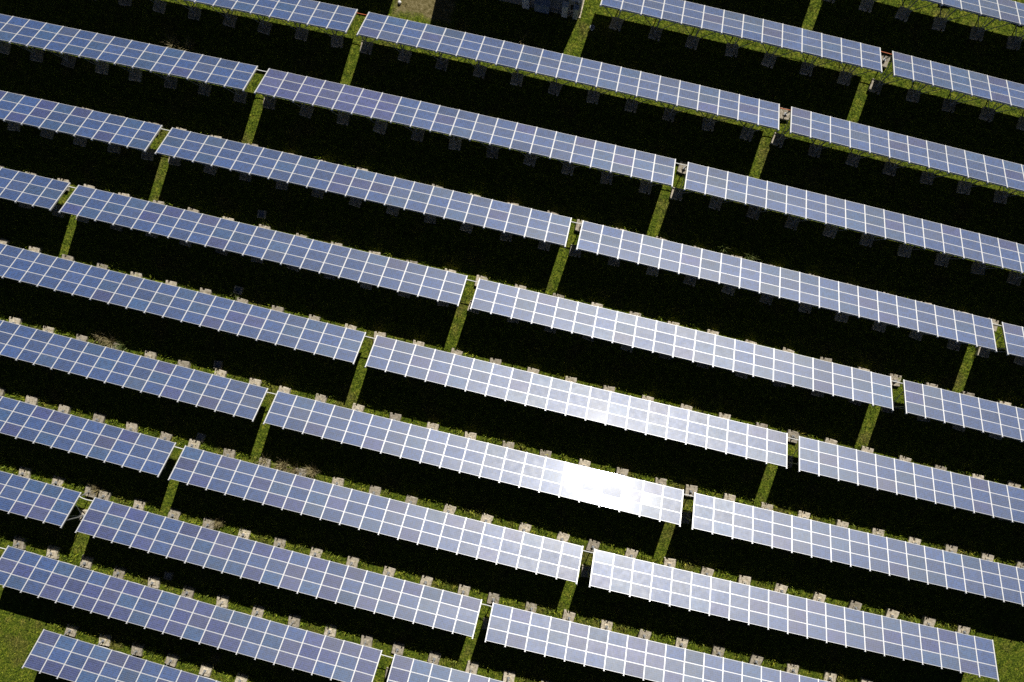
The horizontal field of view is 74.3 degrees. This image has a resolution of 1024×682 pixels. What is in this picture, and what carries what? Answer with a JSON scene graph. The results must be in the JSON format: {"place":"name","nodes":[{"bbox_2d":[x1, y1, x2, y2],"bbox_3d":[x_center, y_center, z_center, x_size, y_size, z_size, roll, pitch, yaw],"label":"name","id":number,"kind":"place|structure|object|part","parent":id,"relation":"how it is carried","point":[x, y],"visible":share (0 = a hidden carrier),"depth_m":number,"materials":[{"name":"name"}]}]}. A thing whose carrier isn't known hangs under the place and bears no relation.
{"place":"outdoors","nodes":[
{"label":"outdoors","id":0,"kind":"place"},
{"bbox_2d":[0,0,1023,681],"bbox_3d":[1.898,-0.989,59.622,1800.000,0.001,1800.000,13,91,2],"label":"ground","id":1,"kind":"structure","parent":0,"point":[366,228],"depth_m":59.61,"materials":[{"name":"green plant"}]},
{"bbox_2d":[0,165,70,217],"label":"solar table","id":2,"kind":"object","parent":1,"relation":"on","point":[27,190],"visible":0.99,"depth_m":58.57,"materials":[{"name":"blue glass"}]},
{"bbox_2d":[0,466,96,527],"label":"solar table","id":3,"kind":"object","parent":1,"relation":"on","point":[22,493],"visible":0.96,"depth_m":59.05,"materials":[{"name":"blue glass"}]},
{"bbox_2d":[0,90,162,160],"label":"solar table","id":4,"kind":"object","parent":1,"relation":"on","point":[49,119],"visible":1,"depth_m":58.32,"materials":[{"name":"blue glass"}]},
{"bbox_2d":[0,387,175,477],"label":"solar table","id":5,"kind":"object","parent":1,"relation":"on","point":[62,428],"visible":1,"depth_m":58.74,"materials":[{"name":"blue glass"}]},
{"bbox_2d":[86,483,102,497],"bbox_3d":[-37.314,13.510,60.638,1.870,0.965,2.211,13,91,2],"label":"dry grass tussock","id":6,"kind":"object","parent":1,"relation":"on","point":[96,489],"visible":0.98,"depth_m":60.63,"materials":[{"name":"plant"}]},
{"bbox_2d":[93,329,106,342],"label":"dry grass tussock","id":7,"kind":"object","parent":1,"relation":"on","point":[100,334],"visible":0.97,"depth_m":60.43,"materials":[{"name":"plant"}]},
{"bbox_2d":[96,329,116,346],"bbox_3d":[-35.877,0.058,60.333,1.979,1.037,2.159,-30,90,2],"label":"dry grass tussock","id":8,"kind":"object","parent":1,"relation":"on","point":[111,341],"visible":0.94,"depth_m":60.30,"materials":[{"name":"plant"}]},
{"bbox_2d":[111,338,127,350],"bbox_3d":[-35.073,0.331,60.395,2.008,0.872,1.846,-2,91,2],"label":"weed","id":9,"kind":"object","parent":1,"relation":"on","point":[120,346],"visible":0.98,"depth_m":60.38,"materials":[{"name":"green plant"}]},
{"bbox_2d":[0,14,257,102],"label":"solar table","id":10,"kind":"object","parent":1,"relation":"on","point":[102,50],"visible":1,"depth_m":58.10,"materials":[{"name":"blue glass"}]},
{"bbox_2d":[0,317,267,421],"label":"solar table","id":11,"kind":"object","parent":1,"relation":"on","point":[149,373],"visible":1,"depth_m":58.47,"materials":[{"name":"blue glass"}]},
{"bbox_2d":[22,623,248,681],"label":"solar table","id":12,"kind":"object","parent":1,"relation":"on","point":[64,657],"visible":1,"depth_m":59.24,"materials":[{"name":"blue glass"}]},
{"bbox_2d":[164,571,173,579],"bbox_3d":[-30.977,21.172,60.951,0.720,0.270,0.680,10,91,2],"label":"cable pit","id":13,"kind":"object","parent":1,"relation":"on","point":[168,575],"visible":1,"depth_m":60.87,"materials":[{"name":"concrete"}]},
{"bbox_2d":[166,31,179,48],"bbox_3d":[-30.043,-26.361,59.709,1.955,1.037,2.382,-13,91,2],"label":"dry grass tussock","id":14,"kind":"object","parent":1,"relation":"on","point":[174,43],"visible":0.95,"depth_m":59.71,"materials":[{"name":"plant"}]},
{"bbox_2d":[0,238,365,364],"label":"solar table","id":15,"kind":"object","parent":1,"relation":"on","point":[67,274],"visible":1,"depth_m":58.22,"materials":[{"name":"blue glass"}]},
{"bbox_2d":[181,37,194,51],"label":"dry grass tussock","id":16,"kind":"object","parent":1,"relation":"on","point":[189,47],"visible":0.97,"depth_m":59.77,"materials":[{"name":"plant"}]},
{"bbox_2d":[0,535,381,681],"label":"solar table","id":17,"kind":"object","parent":1,"relation":"on","point":[255,634],"visible":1,"depth_m":58.71,"materials":[{"name":"blue glass"}]},
{"bbox_2d":[196,432,205,441],"bbox_3d":[-27.917,8.633,60.646,0.720,0.270,0.680,19,91,1],"label":"cable pit","id":18,"kind":"object","parent":1,"relation":"on","point":[201,437],"visible":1,"depth_m":60.56,"materials":[{"name":"concrete"}]},
{"bbox_2d":[210,517,224,528],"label":"dry grass tussock","id":19,"kind":"object","parent":1,"relation":"on","point":[219,523],"visible":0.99,"depth_m":60.38,"materials":[{"name":"plant"}]},
{"bbox_2d":[213,360,222,368],"bbox_3d":[-26.311,2.110,60.486,0.720,0.270,0.680,7,91,2],"label":"cable pit","id":20,"kind":"object","parent":1,"relation":"on","point":[218,364],"visible":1,"depth_m":60.37,"materials":[{"name":"concrete"}]},
{"bbox_2d":[96,0,357,47],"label":"solar table","id":21,"kind":"object","parent":1,"relation":"on","point":[331,17],"visible":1,"depth_m":57.52,"materials":[{"name":"blue glass"}]},
{"bbox_2d":[233,285,243,294],"bbox_3d":[-24.430,-4.533,60.316,0.720,0.270,0.680,16,91,1],"label":"cable pit","id":22,"kind":"object","parent":1,"relation":"on","point":[238,288],"visible":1,"depth_m":60.20,"materials":[{"name":"concrete"}]},
{"bbox_2d":[257,210,266,218],"bbox_3d":[-22.260,-11.271,60.136,0.720,0.270,0.680,8,91,2],"label":"cable pit","id":23,"kind":"object","parent":1,"relation":"on","point":[261,213],"visible":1,"depth_m":60.03,"materials":[{"name":"concrete"}]},
{"bbox_2d":[58,184,467,306],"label":"solar table","id":24,"kind":"object","parent":1,"relation":"on","point":[188,227],"visible":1,"depth_m":57.90,"materials":[{"name":"blue glass"}]},
{"bbox_2d":[256,452,271,466],"bbox_3d":[-22.111,10.680,60.166,1.884,0.847,1.708,-5,91,2],"label":"dry grass tussock","id":25,"kind":"object","parent":1,"relation":"on","point":[261,461],"visible":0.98,"depth_m":60.08,"materials":[{"name":"plant"}]},
{"bbox_2d":[75,489,481,638],"bbox_3d":[-20.281,19.431,59.130,35.866,3.388,3.567,14,91,2],"label":"solar table","id":26,"kind":"object","parent":1,"relation":"on","point":[278,565],"visible":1,"depth_m":58.35,"materials":[{"name":"blue glass"}]},
{"bbox_2d":[271,459,292,471],"bbox_3d":[-20.505,11.206,60.069,2.407,0.957,2.136,-31,90,2],"label":"dry grass tussock","id":27,"kind":"object","parent":1,"relation":"on","point":[283,465],"visible":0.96,"depth_m":60.06,"materials":[{"name":"plant"}]},
{"bbox_2d":[284,460,303,475],"bbox_3d":[-19.316,11.717,60.078,2.176,0.880,2.057,-39,90,2],"label":"dry grass tussock","id":28,"kind":"object","parent":1,"relation":"on","point":[293,471],"visible":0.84,"depth_m":60.02,"materials":[{"name":"plant"}]},
{"bbox_2d":[303,461,319,476],"bbox_3d":[-17.788,11.423,60.001,1.774,0.926,1.770,39,92,1],"label":"dry grass tussock","id":29,"kind":"object","parent":1,"relation":"on","point":[311,470],"visible":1,"depth_m":59.97,"materials":[{"name":"plant"}]},
{"bbox_2d":[154,127,571,250],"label":"solar table","id":30,"kind":"object","parent":1,"relation":"on","point":[358,185],"visible":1,"depth_m":57.56,"materials":[{"name":"blue glass"}]},
{"bbox_2d":[168,438,582,583],"bbox_3d":[-11.849,14.739,58.782,36.450,3.384,3.611,14,91,2],"label":"solar table","id":31,"kind":"object","parent":1,"relation":"on","point":[373,510],"visible":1,"depth_m":57.99,"materials":[{"name":"blue glass"}]},
{"bbox_2d":[254,68,675,193],"bbox_3d":[-4.091,-18.311,57.990,36.502,3.391,3.565,13,91,2],"label":"solar table","id":32,"kind":"object","parent":1,"relation":"on","point":[532,142],"visible":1,"depth_m":57.23,"materials":[{"name":"blue glass"}]},
{"bbox_2d":[385,641,550,681],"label":"solar table","id":33,"kind":"object","parent":1,"relation":"on","point":[404,669],"visible":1,"depth_m":58.61,"materials":[{"name":"blue glass"}]},
{"bbox_2d":[263,385,683,526],"bbox_3d":[-3.392,9.847,58.437,36.676,3.395,3.574,13,91,2],"label":"solar table","id":34,"kind":"object","parent":1,"relation":"on","point":[619,490],"visible":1,"depth_m":57.63,"materials":[{"name":"blue glass"}]},
{"bbox_2d":[501,0,584,17],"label":"inverter cabin","id":35,"kind":"object","parent":1,"relation":"on","point":[555,6],"visible":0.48,"depth_m":58.75,"materials":[{"name":"concrete"}]},
{"bbox_2d":[522,0,529,9],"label":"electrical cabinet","id":36,"kind":"object","parent":35,"relation":"on","point":[525,4],"visible":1,"depth_m":58.27,"materials":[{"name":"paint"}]},
{"bbox_3d":[1.149,-29.018,58.171,0.500,1.580,0.048,13,91,2],"label":"door","id":37,"kind":"part","parent":36,"relation":"part of","materials":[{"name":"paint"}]},
{"bbox_2d":[534,0,550,13],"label":"electrical cabinet","id":38,"kind":"object","parent":35,"relation":"on","point":[541,6],"visible":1,"depth_m":57.81,"materials":[{"name":"metal"}]},
{"bbox_3d":[2.558,-28.659,58.282,1.200,1.280,0.048,13,91,2],"label":"door","id":39,"kind":"part","parent":38,"relation":"part of","materials":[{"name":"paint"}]},
{"bbox_2d":[551,0,562,9],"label":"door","id":40,"kind":"structure","parent":35,"relation":"in","point":[557,4],"depth_m":58.19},
{"bbox_2d":[561,1,568,17],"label":"electrical cabinet","id":41,"kind":"object","parent":35,"relation":"on","point":[565,7],"visible":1,"depth_m":57.45,"materials":[{"name":"metal"}]},
{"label":"door","id":42,"kind":"part","parent":41,"relation":"part of","materials":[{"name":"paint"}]},
{"bbox_2d":[572,4,579,19],"bbox_3d":[5.479,-28.215,58.021,0.480,1.950,0.450,13,91,2],"label":"electrical cabinet","id":43,"kind":"object","parent":35,"relation":"on","point":[575,11],"visible":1,"depth_m":57.44,"materials":[{"name":"metal"}]},
{"bbox_3d":[5.431,-28.019,58.001,0.320,1.680,0.048,13,91,2],"label":"door","id":44,"kind":"part","parent":43,"relation":"part of","materials":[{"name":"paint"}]},
{"bbox_2d":[356,12,779,141],"bbox_3d":[4.614,-22.995,57.635,36.494,3.390,3.695,13,91,2],"label":"solar table","id":45,"kind":"object","parent":1,"relation":"on","point":[621,80],"visible":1,"depth_m":56.88,"materials":[{"name":"blue glass"}]},
{"bbox_2d":[365,331,787,468],"bbox_3d":[5.279,4.974,58.075,36.814,3.384,3.607,13,91,2],"label":"solar table","id":46,"kind":"object","parent":1,"relation":"on","point":[682,423],"visible":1,"depth_m":57.25,"materials":[{"name":"blue glass"}]},
{"bbox_2d":[482,591,872,681],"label":"solar table","id":47,"kind":"object","parent":1,"relation":"on","point":[603,647],"visible":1,"depth_m":57.66,"materials":[{"name":"blue glass"}]},
{"bbox_2d":[467,275,893,410],"bbox_3d":[14.077,0.080,57.719,36.470,3.395,3.597,14,91,2],"label":"solar table","id":48,"kind":"object","parent":1,"relation":"on","point":[784,366],"visible":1,"depth_m":56.91,"materials":[{"name":"blue glass"}]},
{"bbox_2d":[599,0,882,85],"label":"solar table","id":49,"kind":"object","parent":1,"relation":"on","point":[780,35],"visible":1,"depth_m":56.31,"materials":[{"name":"blue glass"}]},
{"bbox_2d":[745,251,755,260],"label":"weed","id":50,"kind":"object","parent":1,"relation":"on","point":[752,256],"visible":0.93,"depth_m":58.56,"materials":[{"name":"green plant"}]},
{"bbox_2d":[569,219,996,351],"bbox_3d":[22.679,-4.838,57.364,35.883,3.397,3.546,14,91,2],"label":"solar table","id":51,"kind":"object","parent":1,"relation":"on","point":[845,301],"visible":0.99,"depth_m":56.57,"materials":[{"name":"blue glass"}]},
{"bbox_2d":[581,538,998,681],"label":"solar table","id":52,"kind":"object","parent":1,"relation":"on","point":[960,649],"visible":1,"depth_m":57.02,"materials":[{"name":"blue glass"}]},
{"bbox_2d":[669,161,1023,285],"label":"solar table","id":53,"kind":"object","parent":1,"relation":"on","point":[870,223],"visible":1,"depth_m":56.36,"materials":[{"name":"blue glass"}]},
{"bbox_2d":[681,484,1023,606],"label":"solar table","id":54,"kind":"object","parent":1,"relation":"on","point":[840,541],"visible":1,"depth_m":56.75,"materials":[{"name":"blue glass"}]},
{"bbox_2d":[770,106,1023,203],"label":"solar table","id":55,"kind":"object","parent":1,"relation":"on","point":[917,151],"visible":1,"depth_m":56.17,"materials":[{"name":"blue glass"}]},
{"bbox_2d":[787,429,1023,523],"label":"solar table","id":56,"kind":"object","parent":1,"relation":"on","point":[900,474],"visible":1,"depth_m":56.51,"materials":[{"name":"blue glass"}]},
{"bbox_2d":[824,0,1023,49],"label":"solar table","id":57,"kind":"object","parent":1,"relation":"on","point":[1010,11],"visible":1,"depth_m":55.94,"materials":[{"name":"blue glass"}]},
{"bbox_2d":[867,51,1023,130],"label":"solar table","id":58,"kind":"object","parent":1,"relation":"on","point":[960,80],"visible":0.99,"depth_m":56.02,"materials":[{"name":"blue glass"}]},
{"bbox_2d":[881,373,1023,441],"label":"solar table","id":59,"kind":"object","parent":1,"relation":"on","point":[962,411],"visible":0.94,"depth_m":56.31,"materials":[{"name":"blue glass"}]},
{"bbox_2d":[975,318,1023,365],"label":"solar table","id":60,"kind":"object","parent":1,"relation":"on","point":[1013,336],"visible":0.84,"depth_m":56.37,"materials":[{"name":"blue glass"}]}
]}

